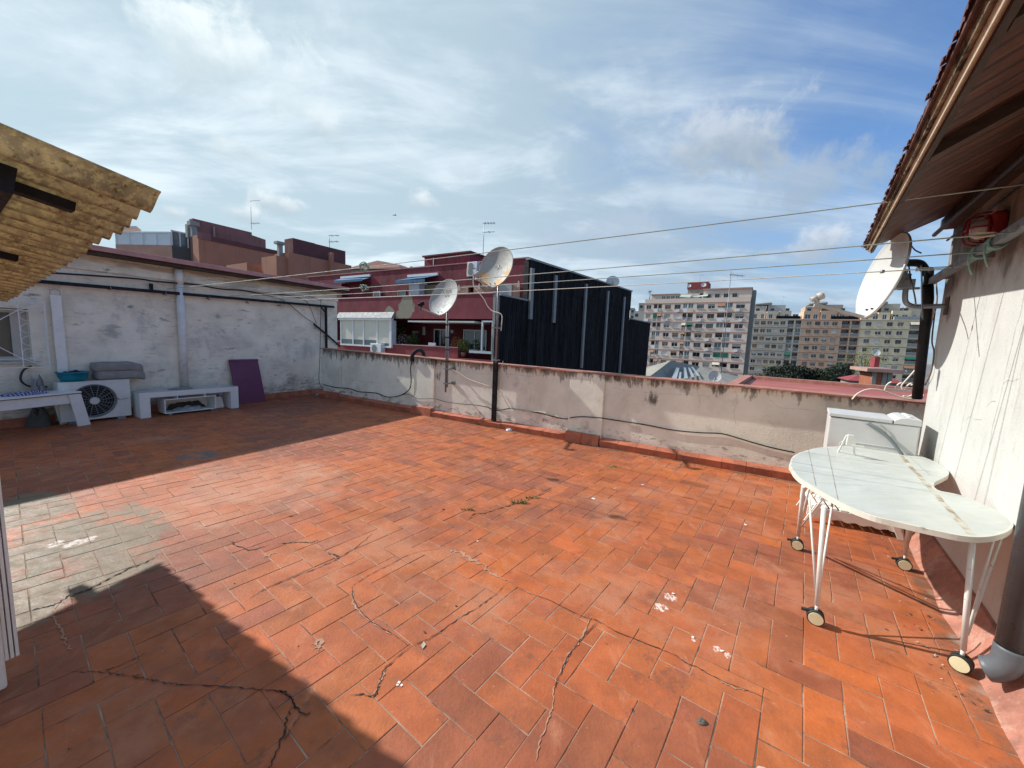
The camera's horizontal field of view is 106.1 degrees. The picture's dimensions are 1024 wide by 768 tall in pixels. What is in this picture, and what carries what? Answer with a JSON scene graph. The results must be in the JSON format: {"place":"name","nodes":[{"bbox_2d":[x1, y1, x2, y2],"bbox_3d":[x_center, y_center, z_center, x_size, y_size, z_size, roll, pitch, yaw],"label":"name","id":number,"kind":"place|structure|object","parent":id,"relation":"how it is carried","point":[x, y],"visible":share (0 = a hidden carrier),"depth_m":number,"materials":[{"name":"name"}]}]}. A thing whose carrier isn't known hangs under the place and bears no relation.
{"place":"outdoors","nodes":[
{"label":"outdoors","id":0,"kind":"place"},
{"bbox_2d":[115,226,190,260],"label":"terrace wing","id":1,"kind":"structure","parent":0,"point":[174,244],"depth_m":46.55,"materials":[{"name":"glass"}]},
{"bbox_2d":[168,387,192,389],"bbox_3d":[-6.318,0.074,7.339,0.185,0.024,0.397,6,7,31],"label":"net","id":2,"kind":"object","parent":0,"point":[180,388],"visible":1,"depth_m":7.31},
{"bbox_2d":[185,218,276,266],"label":"terracotta building","id":3,"kind":"structure","parent":0,"point":[216,244],"depth_m":47.32,"materials":[{"name":"brick"}]},
{"bbox_2d":[226,262,261,272],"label":"maroon house","id":4,"kind":"structure","parent":0,"point":[250,267],"depth_m":37.84,"materials":[{"name":"brick"}]},
{"bbox_2d":[261,238,351,280],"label":"terracotta building","id":5,"kind":"structure","parent":0,"point":[297,257],"depth_m":38.45,"materials":[{"name":"paint"}]},
{"bbox_2d":[351,260,407,272],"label":"tiled roof house","id":6,"kind":"structure","parent":0,"point":[384,266],"depth_m":61.43,"materials":[{"name":"brown tile"}]},
{"bbox_2d":[307,250,529,361],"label":"red building","id":7,"kind":"structure","parent":0,"point":[364,323],"depth_m":24.61,"materials":[{"name":"brown stone"}]},
{"bbox_2d":[373,291,380,296],"bbox_3d":[-9.844,-6.477,28.026,0.756,0.520,0.050,6,7,31],"label":"window","id":8,"kind":"structure","parent":7,"relation":"in","point":[374,294],"depth_m":28.01,"materials":[{"name":"grey"}]},
{"bbox_2d":[370,343,384,352],"bbox_3d":[-8.560,-2.224,24.539,1.000,0.700,0.362,6,7,31],"label":"air conditioner","id":9,"kind":"object","parent":7,"relation":"attached to","point":[374,347],"visible":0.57,"depth_m":24.34,"materials":[{"name":"grey plastic"}]},
{"bbox_2d":[396,323,406,334],"bbox_3d":[-7.537,-3.727,26.349,0.824,0.888,0.729,6,7,31],"label":"potted plant","id":10,"kind":"object","parent":7,"relation":"on","point":[402,329],"visible":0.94,"depth_m":26.33,"materials":[{"name":"green plant"}]},
{"bbox_2d":[397,290,405,295],"bbox_3d":[-7.743,-6.337,27.039,0.799,0.471,0.050,6,7,31],"label":"window","id":11,"kind":"structure","parent":7,"relation":"in","point":[401,292],"depth_m":27.04,"materials":[{"name":"grey"}]},
{"bbox_2d":[397,334,408,343],"bbox_3d":[-6.914,-2.657,24.454,0.832,1.024,0.705,6,7,31],"label":"potted plant","id":12,"kind":"object","parent":7,"relation":"on","point":[399,342],"visible":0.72,"depth_m":24.35,"materials":[{"name":"green plant"}]},
{"bbox_2d":[406,334,419,344],"bbox_3d":[-6.188,-2.608,23.975,0.907,1.142,0.734,6,7,31],"label":"potted plant","id":13,"kind":"object","parent":7,"relation":"on","point":[413,341],"visible":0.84,"depth_m":23.93,"materials":[{"name":"green plant"}]},
{"bbox_2d":[434,329,445,345],"bbox_3d":[-4.625,-2.926,24.850,1.094,1.217,0.050,6,7,31],"label":"balcony door","id":14,"kind":"structure","parent":7,"relation":"in","point":[439,334],"depth_m":24.84,"materials":[{"name":"black"}]},
{"bbox_2d":[450,336,461,346],"bbox_3d":[-3.143,-2.217,21.897,0.786,0.993,0.670,6,7,31],"label":"potted plant","id":15,"kind":"object","parent":7,"relation":"on","point":[456,342],"visible":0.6,"depth_m":21.81,"materials":[{"name":"green plant"}]},
{"bbox_2d":[467,268,478,278],"bbox_3d":[-2.374,-6.784,23.564,0.750,0.580,0.362,6,7,31],"label":"air conditioner","id":16,"kind":"object","parent":7,"relation":"attached to","point":[470,272],"visible":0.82,"depth_m":23.45,"materials":[{"name":"grey plastic"}]},
{"bbox_2d":[467,261,479,269],"bbox_3d":[-2.339,-7.138,23.511,0.750,0.580,0.362,6,7,31],"label":"air conditioner","id":17,"kind":"object","parent":7,"relation":"attached to","point":[475,265],"visible":0.82,"depth_m":23.32,"materials":[{"name":"grey plastic"}]},
{"bbox_2d":[463,329,486,350],"bbox_3d":[-2.269,-2.674,23.437,1.746,1.244,0.050,6,7,31],"label":"sliding window","id":18,"kind":"structure","parent":7,"relation":"in","point":[470,335],"depth_m":23.40,"materials":[{"name":"grey"}]},
{"bbox_2d":[472,339,480,353],"bbox_3d":[-1.948,-2.070,21.238,0.584,0.787,0.491,6,7,31],"label":"potted plant","id":19,"kind":"object","parent":7,"relation":"on","point":[476,345],"visible":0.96,"depth_m":21.14,"materials":[{"name":"green plant"}]},
{"bbox_2d":[0,0,967,364],"label":"sky","id":20,"kind":"structure","parent":0,"point":[546,122],"materials":[{"name":"blue"}]},
{"bbox_2d":[0,394,1023,767],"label":"terrace floor","id":21,"kind":"structure","parent":0,"point":[576,610],"depth_m":2.29,"materials":[{"name":"tile"}]},
{"bbox_2d":[0,481,19,689],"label":"white post","id":22,"kind":"object","parent":21,"relation":"on","point":[9,645],"visible":1,"depth_m":1.68,"materials":[{"name":"metal"}]},
{"bbox_2d":[0,123,160,301],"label":"corrugated canopy","id":23,"kind":"object","parent":22,"relation":"on","point":[59,207],"visible":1,"depth_m":1.51,"materials":[{"name":"yellow plastic"}]},
{"bbox_2d":[25,407,53,426],"bbox_3d":[-7.348,0.431,5.984,0.267,0.440,0.252,2,6,0],"label":"bag","id":24,"kind":"object","parent":21,"relation":"on","point":[39,417],"visible":0.92,"depth_m":5.93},
{"bbox_2d":[0,390,90,425],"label":"bench","id":25,"kind":"object","parent":21,"relation":"on","point":[56,398],"visible":0.88,"depth_m":5.80,"materials":[{"name":"white paint"}]},
{"bbox_2d":[0,390,48,396],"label":"cloth","id":26,"kind":"object","parent":25,"relation":"on","point":[23,393],"visible":1,"depth_m":5.53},
{"bbox_2d":[30,374,46,406],"bbox_3d":[-7.352,0.095,5.968,0.212,0.512,0.188,2,6,0],"label":"bag","id":27,"kind":"object","parent":25,"relation":"on","point":[38,385],"visible":0.41,"depth_m":5.95,"materials":[{"name":"plastic"}]},
{"bbox_2d":[51,378,131,424],"bbox_3d":[-7.019,0.274,6.463,0.320,0.679,0.842,6,7,28],"label":"air conditioner","id":28,"kind":"object","parent":21,"relation":"on","point":[107,398],"visible":0.79,"depth_m":6.44,"materials":[{"name":"grey plastic"}]},
{"bbox_2d":[49,289,67,380],"bbox_3d":[-7.228,-0.778,6.146,0.045,1.463,0.120,6,7,28],"label":"white plank","id":29,"kind":"object","parent":28,"relation":"on","point":[58,332],"visible":0.84,"depth_m":6.13,"materials":[{"name":"paint"}]},
{"bbox_2d":[54,371,90,381],"bbox_3d":[-7.099,-0.126,6.226,0.398,0.152,0.398,2,6,0],"label":"plastic basin","id":30,"kind":"object","parent":28,"relation":"on","point":[74,376],"visible":0.97,"depth_m":6.12,"materials":[{"name":"plastic"}]},
{"bbox_2d":[89,361,144,379],"bbox_3d":[-6.890,-0.228,6.742,0.250,0.334,0.680,6,7,28],"label":"folded mattress","id":31,"kind":"object","parent":28,"relation":"on","point":[112,370],"visible":1,"depth_m":6.63,"materials":[{"name":"grey fabric"}]},
{"bbox_2d":[0,245,348,428],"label":"wall","id":32,"kind":"structure","parent":21,"relation":"on","point":[167,341],"depth_m":7.36,"materials":[{"name":"paint"}]},
{"bbox_2d":[0,300,50,368],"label":"window","id":33,"kind":"structure","parent":32,"relation":"in","point":[14,343],"depth_m":5.87,"materials":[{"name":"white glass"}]},
{"bbox_2d":[19,365,46,387],"bbox_3d":[-7.402,-0.112,5.946,0.075,0.355,0.267,6,7,32],"label":"hose","id":34,"kind":"object","parent":32,"relation":"attached to","point":[20,376],"visible":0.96,"depth_m":5.85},
{"bbox_2d":[51,272,271,293],"bbox_3d":[-6.531,-1.878,7.187,0.032,0.169,4.211,6,7,28],"label":"cable","id":35,"kind":"object","parent":32,"relation":"attached to","point":[153,281],"visible":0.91,"depth_m":6.99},
{"bbox_2d":[37,280,334,347],"bbox_3d":[-6.509,-0.685,7.517,0.142,2.393,6.886,6,7,28],"label":"pipe","id":36,"kind":"object","parent":32,"relation":"attached to","point":[150,290],"visible":0.84,"depth_m":7.48,"materials":[{"name":"black paint"}]},
{"bbox_2d":[281,294,321,386],"bbox_3d":[-5.263,-1.002,9.678,0.014,2.410,1.366,6,7,28],"label":"cable","id":37,"kind":"object","parent":36,"relation":"attached to","point":[320,326],"visible":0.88,"depth_m":10.06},
{"bbox_2d":[170,184,1023,288],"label":"clothesline","id":38,"kind":"object","parent":36,"relation":"attached to","point":[668,229],"visible":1,"depth_m":2.90,"materials":[{"name":"plastic"}]},
{"bbox_2d":[359,262,369,271],"bbox_3d":[-1.779,-1.410,4.650,0.120,0.127,0.083,2,6,0],"label":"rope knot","id":39,"kind":"object","parent":38,"relation":"attached to","point":[363,264],"visible":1,"depth_m":4.63,"materials":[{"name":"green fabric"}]},
{"bbox_2d":[296,266,962,299],"bbox_3d":[-1.075,-1.423,5.979,10.867,0.095,0.008,7,8,35],"label":"clothesline","id":40,"kind":"object","parent":36,"relation":"attached to","point":[677,282],"visible":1,"depth_m":3.87,"materials":[{"name":"plastic"}]},
{"bbox_2d":[915,266,967,270],"bbox_3d":[3.232,-0.872,2.901,0.270,0.028,0.012,7,8,35],"label":"line tensioner","id":41,"kind":"object","parent":40,"relation":"attached to","point":[952,268],"visible":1,"depth_m":2.90,"materials":[{"name":"grey metal"}]},
{"bbox_2d":[313,323,340,346],"bbox_3d":[-4.959,-1.300,10.350,0.058,0.617,0.797,6,7,29],"label":"conduit","id":42,"kind":"object","parent":32,"relation":"attached to","point":[333,340],"visible":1,"depth_m":10.38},
{"bbox_2d":[132,385,238,418],"bbox_3d":[-6.250,0.309,7.459,0.380,0.454,1.530,6,7,31],"label":"bench","id":43,"kind":"object","parent":21,"relation":"on","point":[142,406],"visible":0.99,"depth_m":7.29,"materials":[{"name":"white paint"}]},
{"bbox_2d":[167,400,204,409],"bbox_3d":[-6.348,0.401,7.505,0.120,0.140,0.611,6,7,31],"label":"rag","id":44,"kind":"object","parent":43,"relation":"on","point":[182,404],"visible":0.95,"depth_m":7.46,"materials":[{"name":"fabric"}]},
{"bbox_2d":[171,405,201,410],"bbox_3d":[-6.260,0.448,7.420,0.255,0.073,0.487,6,7,31],"label":"cloth","id":45,"kind":"object","parent":43,"relation":"in","point":[187,407],"visible":1,"depth_m":7.36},
{"bbox_2d":[216,394,223,407],"bbox_3d":[-6.042,0.354,7.911,0.098,0.280,0.193,6,7,31],"label":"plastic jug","id":46,"kind":"object","parent":21,"relation":"on","point":[219,402],"visible":0.63,"depth_m":7.90,"materials":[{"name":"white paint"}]},
{"bbox_2d":[228,359,265,403],"bbox_3d":[-5.917,-0.066,8.618,0.199,0.967,0.652,6,7,28],"label":"purple board","id":47,"kind":"object","parent":21,"relation":"on","point":[246,377],"visible":0.82,"depth_m":8.61,"materials":[{"name":"laminate"}]},
{"bbox_2d":[511,498,527,503],"bbox_3d":[0.070,1.165,3.839,0.200,0.048,0.087,2,6,0],"label":"weed","id":48,"kind":"object","parent":21,"relation":"on","point":[523,502],"visible":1,"depth_m":3.85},
{"bbox_2d":[53,418,989,767],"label":"leaf litter","id":49,"kind":"object","parent":21,"relation":"on","point":[423,644],"visible":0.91,"depth_m":2.14,"materials":[{"name":"plant"}]},
{"bbox_2d":[319,348,925,481],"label":"parapet wall","id":50,"kind":"structure","parent":21,"relation":"on","point":[790,419],"depth_m":5.99,"materials":[{"name":"paint"}]},
{"bbox_2d":[323,361,411,397],"bbox_3d":[-3.490,-0.208,9.030,3.152,0.876,0.022,6,7,31],"label":"cable","id":51,"kind":"object","parent":50,"relation":"attached to","point":[378,393],"visible":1,"depth_m":8.72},
{"bbox_2d":[410,348,425,360],"bbox_3d":[-1.991,-0.631,8.278,0.166,0.282,0.437,6,7,32],"label":"foam hose","id":52,"kind":"object","parent":50,"relation":"on","point":[415,351],"visible":0.94,"depth_m":8.13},
{"bbox_2d":[443,312,455,391],"bbox_3d":[-1.205,-0.773,7.519,0.095,1.869,0.247,7,8,34],"label":"dish mast","id":53,"kind":"object","parent":50,"relation":"attached to","point":[446,361],"visible":0.94,"depth_m":7.46,"materials":[{"name":"grey metal"}]},
{"bbox_2d":[418,279,457,315],"bbox_3d":[-1.299,-1.597,7.036,0.619,0.712,0.736,3,6,6],"label":"satellite dish","id":54,"kind":"object","parent":53,"relation":"attached to","point":[440,305],"visible":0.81,"depth_m":7.24,"materials":[{"name":"paint"}]},
{"bbox_2d":[457,338,469,356],"bbox_3d":[-2.750,-2.054,21.570,0.881,1.043,0.705,6,7,31],"label":"potted plant","id":55,"kind":"object","parent":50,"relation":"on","point":[464,344],"visible":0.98,"depth_m":21.50,"materials":[{"name":"green plant"}]},
{"bbox_2d":[491,265,500,420],"bbox_3d":[-0.290,-0.709,6.994,0.117,2.810,0.118,6,7,31],"label":"black post","id":56,"kind":"object","parent":50,"relation":"on","point":[496,328],"visible":0.99,"depth_m":7.03,"materials":[{"name":"metal"}]},
{"bbox_2d":[473,276,502,329],"bbox_3d":[-0.447,-1.457,6.953,0.677,0.980,0.015,6,7,31],"label":"cable","id":57,"kind":"object","parent":56,"relation":"attached to","point":[486,303],"visible":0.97,"depth_m":6.95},
{"bbox_2d":[473,246,512,288],"bbox_3d":[-0.294,-2.020,6.571,0.625,0.758,0.734,3,6,2],"label":"satellite dish","id":58,"kind":"object","parent":56,"relation":"attached to","point":[491,262],"visible":0.94,"depth_m":6.77,"materials":[{"name":"white paint"}]},
{"bbox_2d":[452,369,559,417],"bbox_3d":[-0.218,0.130,7.083,2.426,0.681,0.076,6,7,28],"label":"cable","id":59,"kind":"object","parent":50,"relation":"attached to","point":[503,397],"visible":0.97,"depth_m":7.07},
{"bbox_2d":[402,394,794,452],"bbox_3d":[0.564,0.509,6.647,7.032,0.154,0.079,6,7,31],"label":"cable","id":60,"kind":"object","parent":50,"relation":"attached to","point":[621,421],"visible":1,"depth_m":5.89,"materials":[{"name":"rubber"}]},
{"bbox_2d":[728,375,927,399],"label":"neighbour roof","id":61,"kind":"structure","parent":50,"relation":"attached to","point":[831,386],"depth_m":9.42,"materials":[{"name":"tile"}]},
{"bbox_2d":[708,370,721,381],"bbox_3d":[5.779,-0.193,10.977,0.279,0.389,0.254,0,7,-21],"label":"satellite dish","id":62,"kind":"object","parent":61,"relation":"on","point":[714,376],"visible":0.95,"depth_m":10.99,"materials":[{"name":"paint"}]},
{"bbox_2d":[852,388,924,399],"bbox_3d":[4.235,0.116,4.334,0.616,0.193,0.073,5,7,26],"label":"cable","id":63,"kind":"object","parent":50,"relation":"on","point":[855,395],"visible":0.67,"depth_m":4.35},
{"bbox_2d":[884,382,911,391],"bbox_3d":[4.399,0.028,4.385,0.222,0.107,0.055,6,7,31],"label":"hook rack","id":64,"kind":"object","parent":50,"relation":"on","point":[896,389],"visible":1,"depth_m":4.38,"materials":[{"name":"metal"}]},
{"bbox_2d":[696,717,707,724],"bbox_3d":[0.820,1.451,1.660,0.047,0.012,0.031,2,6,0],"label":"pebble","id":65,"kind":"object","parent":21,"relation":"on","point":[701,721],"visible":1,"depth_m":1.66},
{"bbox_2d":[796,434,903,540],"bbox_3d":[3.179,0.880,3.553,0.718,0.925,0.704,6,7,28],"label":"folding chair","id":66,"kind":"object","parent":21,"relation":"on","point":[843,515],"visible":0.51,"depth_m":3.56,"materials":[{"name":"white paint"}]},
{"bbox_2d":[818,408,921,530],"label":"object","id":67,"kind":"object","parent":21,"relation":"on","point":[897,432],"visible":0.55,"depth_m":3.57,"materials":[{"name":"white metal"}]},
{"bbox_2d":[787,446,1012,673],"bbox_3d":[2.703,1.022,2.953,1.004,0.737,2.242,7,8,36],"label":"kidney table","id":68,"kind":"object","parent":21,"relation":"on","point":[898,490],"visible":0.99,"depth_m":2.35,"materials":[{"name":"white paint"}]},
{"bbox_2d":[861,0,1023,764],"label":"white house","id":69,"kind":"structure","parent":21,"relation":"on","point":[968,135],"depth_m":2.33,"materials":[{"name":"paint"}]},
{"bbox_2d":[809,232,911,318],"bbox_3d":[3.401,-1.019,3.717,0.619,0.784,0.676,-2,8,-36],"label":"satellite dish","id":70,"kind":"object","parent":69,"relation":"attached to","point":[876,290],"visible":0.98,"depth_m":3.69,"materials":[{"name":"paint"}]},
{"bbox_2d":[898,279,949,314],"bbox_3d":[3.776,-0.796,3.536,0.393,0.314,0.123,4,6,14],"label":"dish bracket","id":71,"kind":"object","parent":69,"relation":"attached to","point":[906,287],"visible":0.93,"depth_m":3.53,"materials":[{"name":"grey metal"}]},
{"bbox_2d":[920,217,1023,288],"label":"clothesline rail","id":72,"kind":"object","parent":69,"relation":"attached to","point":[992,243],"visible":0.9,"depth_m":2.55,"materials":[{"name":"grey metal"}]},
{"bbox_2d":[265,251,985,297],"bbox_3d":[-1.342,-1.382,5.556,10.783,0.067,0.008,7,8,35],"label":"clothesline","id":73,"kind":"object","parent":72,"relation":"attached to","point":[690,272],"visible":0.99,"depth_m":3.36,"materials":[{"name":"plastic"}]},
{"bbox_2d":[236,231,1015,295],"bbox_3d":[-1.599,-1.339,5.154,10.704,0.046,0.008,7,8,34],"label":"clothesline","id":74,"kind":"object","parent":72,"relation":"attached to","point":[698,260],"visible":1,"depth_m":2.92,"materials":[{"name":"plastic"}]},
{"bbox_2d":[975,232,997,238],"bbox_3d":[2.700,-0.851,2.192,0.083,0.035,0.016,7,8,34],"label":"clothes peg","id":75,"kind":"object","parent":74,"relation":"attached to","point":[995,233],"visible":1,"depth_m":2.19,"materials":[{"name":"plastic"}]},
{"bbox_2d":[962,210,1008,246],"bbox_3d":[3.258,-1.070,2.663,0.173,0.212,0.222,7,8,37],"label":"bulkhead lamp","id":76,"kind":"object","parent":69,"relation":"attached to","point":[996,221],"visible":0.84,"depth_m":2.62,"materials":[{"name":"red plastic"}]},
{"bbox_2d":[630,308,635,318],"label":"apartment block","id":77,"kind":"structure","parent":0,"point":[632,310],"depth_m":189.95,"materials":[{"name":"black"}]},
{"bbox_2d":[633,311,643,320],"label":"apartment block","id":78,"kind":"structure","parent":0,"point":[638,315],"depth_m":149.48,"materials":[{"name":"black"}]},
{"bbox_2d":[638,303,644,310],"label":"apartment block","id":79,"kind":"structure","parent":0,"point":[641,306],"depth_m":169.72,"materials":[{"name":"black"}]},
{"bbox_2d":[646,361,738,382],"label":"warehouse","id":80,"kind":"structure","parent":0,"point":[673,369],"depth_m":57.31,"materials":[{"name":"grey metal"}]},
{"bbox_2d":[644,282,756,376],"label":"apartment block","id":81,"kind":"structure","parent":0,"point":[689,328],"depth_m":109.25,"materials":[{"name":"concrete"}]},
{"bbox_2d":[692,352,699,356],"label":"window","id":82,"kind":"structure","parent":81,"relation":"in","point":[695,354],"depth_m":110.66,"materials":[{"name":"black"}]},
{"bbox_2d":[694,333,701,337],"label":"window","id":83,"kind":"structure","parent":81,"relation":"in","point":[697,335],"depth_m":110.06,"materials":[{"name":"black"}]},
{"bbox_2d":[695,314,702,318],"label":"window","id":84,"kind":"structure","parent":81,"relation":"in","point":[698,316],"depth_m":109.44,"materials":[{"name":"black"}]},
{"bbox_2d":[697,304,703,308],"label":"window","id":85,"kind":"structure","parent":81,"relation":"in","point":[699,306],"depth_m":109.22,"materials":[{"name":"grey"}]},
{"bbox_2d":[706,314,713,318],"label":"window","id":86,"kind":"structure","parent":81,"relation":"in","point":[709,316],"depth_m":108.00,"materials":[{"name":"black"}]},
{"bbox_2d":[708,304,714,308],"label":"window","id":87,"kind":"structure","parent":81,"relation":"in","point":[710,306],"depth_m":107.60,"materials":[{"name":"black"}]},
{"bbox_2d":[729,364,738,368],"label":"window","id":88,"kind":"structure","parent":81,"relation":"in","point":[732,366],"depth_m":105.67,"materials":[{"name":"black"}]},
{"bbox_2d":[730,354,739,358],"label":"window","id":89,"kind":"structure","parent":81,"relation":"in","point":[733,356],"depth_m":105.35,"materials":[{"name":"black"}]},
{"bbox_2d":[732,344,740,348],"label":"window","id":90,"kind":"structure","parent":81,"relation":"in","point":[734,346],"depth_m":105.01,"materials":[{"name":"black"}]},
{"bbox_2d":[733,334,741,338],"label":"window","id":91,"kind":"structure","parent":81,"relation":"in","point":[735,336],"depth_m":104.77,"materials":[{"name":"grey"}]},
{"bbox_2d":[734,324,742,328],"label":"window","id":92,"kind":"structure","parent":81,"relation":"in","point":[736,326],"depth_m":104.47,"materials":[{"name":"black"}]},
{"bbox_2d":[735,314,743,318],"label":"window","id":93,"kind":"structure","parent":81,"relation":"in","point":[737,316],"depth_m":104.11,"materials":[{"name":"black"}]},
{"bbox_2d":[736,303,744,308],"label":"window","id":94,"kind":"structure","parent":81,"relation":"in","point":[738,306],"depth_m":103.83,"materials":[{"name":"black"}]},
{"bbox_2d":[721,271,744,371],"bbox_3d":[13.562,-3.573,23.758,1.100,6.514,0.500,1,7,-15],"label":"television aerial","id":95,"kind":"object","parent":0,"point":[737,275],"visible":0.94,"depth_m":23.52,"materials":[{"name":"grey metal"}]},
{"bbox_2d":[748,302,802,375],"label":"apartment block","id":96,"kind":"structure","parent":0,"point":[776,335],"depth_m":136.91,"materials":[{"name":"grey"}]},
{"bbox_2d":[797,301,861,370],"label":"apartment block","id":97,"kind":"structure","parent":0,"point":[829,338],"depth_m":130.07,"materials":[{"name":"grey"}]},
{"bbox_2d":[838,375,905,386],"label":"house","id":98,"kind":"structure","parent":0,"point":[851,379],"depth_m":32.00,"materials":[{"name":"red concrete"}]},
{"bbox_2d":[854,301,920,386],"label":"apartment block","id":99,"kind":"structure","parent":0,"point":[892,330],"depth_m":122.62,"materials":[{"name":"beige"}]},
{"bbox_2d":[901,371,913,392],"bbox_3d":[4.477,-0.038,4.350,0.109,0.277,0.016,6,7,31],"label":"cable","id":100,"kind":"object","parent":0,"point":[909,376],"visible":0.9,"depth_m":4.35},
{"bbox_2d":[924,364,931,388],"bbox_3d":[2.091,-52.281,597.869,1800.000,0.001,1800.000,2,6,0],"label":"ground","id":101,"kind":"structure","parent":0,"point":[928,370],"depth_m":320.25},
{"bbox_2d":[495,257,650,375],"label":"black clad building","id":102,"kind":"structure","parent":101,"relation":"on","point":[578,327],"depth_m":25.65,"materials":[{"name":"metal"}]},
{"bbox_2d":[606,276,619,285],"bbox_3d":[8.675,-8.726,33.206,0.903,1.258,0.820,-2,7,-31],"label":"satellite dish","id":103,"kind":"object","parent":102,"relation":"on","point":[615,281],"visible":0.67,"depth_m":33.30,"materials":[{"name":"paint"}]},
{"bbox_2d":[753,373,791,377],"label":"evergreen tree","id":104,"kind":"object","parent":101,"relation":"on","point":[779,375],"visible":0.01,"depth_m":60.55,"materials":[{"name":"green plant"}]},
{"bbox_2d":[763,362,811,379],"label":"evergreen tree","id":105,"kind":"object","parent":101,"relation":"on","point":[789,370],"visible":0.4,"depth_m":65.33,"materials":[{"name":"green plant"}]},
{"bbox_2d":[782,367,825,379],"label":"evergreen tree","id":106,"kind":"object","parent":101,"relation":"on","point":[818,374],"visible":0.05,"depth_m":63.96,"materials":[{"name":"green plant"}]},
{"bbox_2d":[804,362,857,381],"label":"evergreen tree","id":107,"kind":"object","parent":101,"relation":"on","point":[841,364],"visible":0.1,"depth_m":62.45,"materials":[{"name":"green plant"}]},
{"bbox_2d":[819,366,852,381],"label":"evergreen tree","id":108,"kind":"object","parent":101,"relation":"on","point":[832,372],"visible":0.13,"depth_m":61.73,"materials":[{"name":"green plant"}]},
{"bbox_2d":[844,347,893,372],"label":"budding tree","id":109,"kind":"object","parent":101,"relation":"on","point":[857,363],"visible":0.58,"depth_m":85.36,"materials":[{"name":"green plant"}]},
{"bbox_2d":[850,357,903,385],"bbox_3d":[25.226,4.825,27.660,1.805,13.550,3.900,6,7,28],"label":"brick hut","id":110,"kind":"object","parent":101,"relation":"on","point":[873,373],"visible":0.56,"depth_m":25.91,"materials":[{"name":"red brick"}]},
{"bbox_2d":[872,349,880,356],"bbox_3d":[24.790,-2.106,26.194,0.361,0.503,0.328,0,7,-17],"label":"satellite dish","id":111,"kind":"object","parent":110,"relation":"on","point":[876,352],"visible":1,"depth_m":26.21,"materials":[{"name":"paint"}]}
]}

